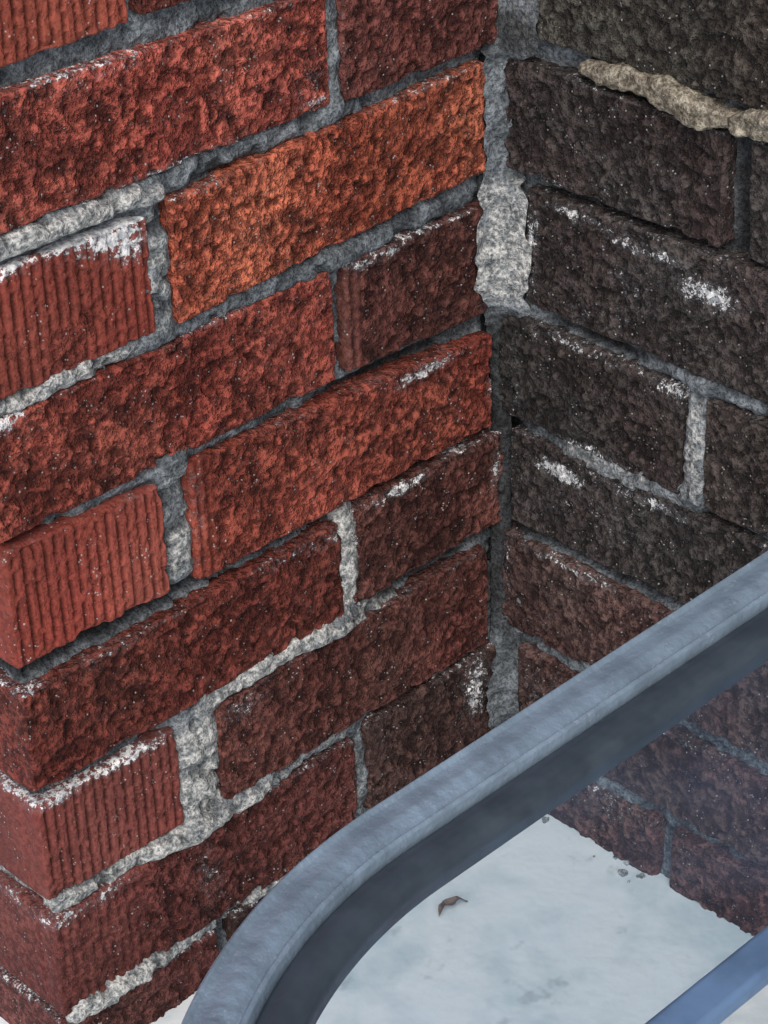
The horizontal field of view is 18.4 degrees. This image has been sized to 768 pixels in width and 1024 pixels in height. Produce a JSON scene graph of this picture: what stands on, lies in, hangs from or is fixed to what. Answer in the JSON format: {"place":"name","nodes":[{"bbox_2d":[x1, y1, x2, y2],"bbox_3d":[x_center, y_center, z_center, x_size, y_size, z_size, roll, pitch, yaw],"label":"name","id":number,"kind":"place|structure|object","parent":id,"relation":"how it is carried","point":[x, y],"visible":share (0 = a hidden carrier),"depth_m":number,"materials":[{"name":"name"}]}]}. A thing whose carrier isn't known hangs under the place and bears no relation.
{"place":"outdoors","nodes":[
{"label":"outdoors","id":0,"kind":"place"},
{"bbox_2d":[0,814,767,1023],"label":"ground","id":1,"kind":"structure","parent":0,"point":[552,920],"depth_m":1.22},
{"bbox_2d":[0,0,503,1023],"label":"bricks","id":2,"kind":"object","parent":1,"relation":"on","point":[404,454],"visible":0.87,"depth_m":1.08,"materials":[{"name":"red brick"}]},
{"bbox_2d":[0,0,539,1023],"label":"mortar joints","id":3,"kind":"object","parent":1,"relation":"on","point":[504,246],"visible":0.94,"depth_m":1.10,"materials":[{"name":"grey concrete"}]},
{"bbox_2d":[438,896,467,914],"bbox_3d":[0.035,0.206,1.241,0.009,0.008,0.022,23,40,34],"label":"dead leaf","id":4,"kind":"object","parent":1,"relation":"on","point":[450,901],"visible":1,"depth_m":1.24,"materials":[{"name":"brown plant"}]},
{"bbox_2d":[181,551,767,1023],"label":"metal railing","id":5,"kind":"object","parent":1,"relation":"on","point":[319,921],"visible":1,"depth_m":0.64,"materials":[{"name":"grey metal"}]},
{"bbox_2d":[542,816,645,882],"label":"mortar crumbs","id":6,"kind":"object","parent":1,"relation":"on","point":[622,872],"visible":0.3,"depth_m":1.26,"materials":[{"name":"grey concrete"}]},
{"bbox_2d":[499,0,767,935],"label":"dark bricks","id":7,"kind":"object","parent":1,"relation":"on","point":[623,262],"visible":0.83,"depth_m":1.12,"materials":[{"name":"brown brick"}]},
{"bbox_2d":[487,23,767,878],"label":"mortar joints","id":8,"kind":"object","parent":7,"relation":"on","point":[689,496],"visible":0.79,"depth_m":1.13,"materials":[{"name":"grey concrete"}]},
{"bbox_2d":[578,57,767,141],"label":"mortar lump","id":9,"kind":"object","parent":7,"relation":"on","point":[698,110],"visible":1,"depth_m":1.02,"materials":[{"name":"beige concrete"}]}
]}

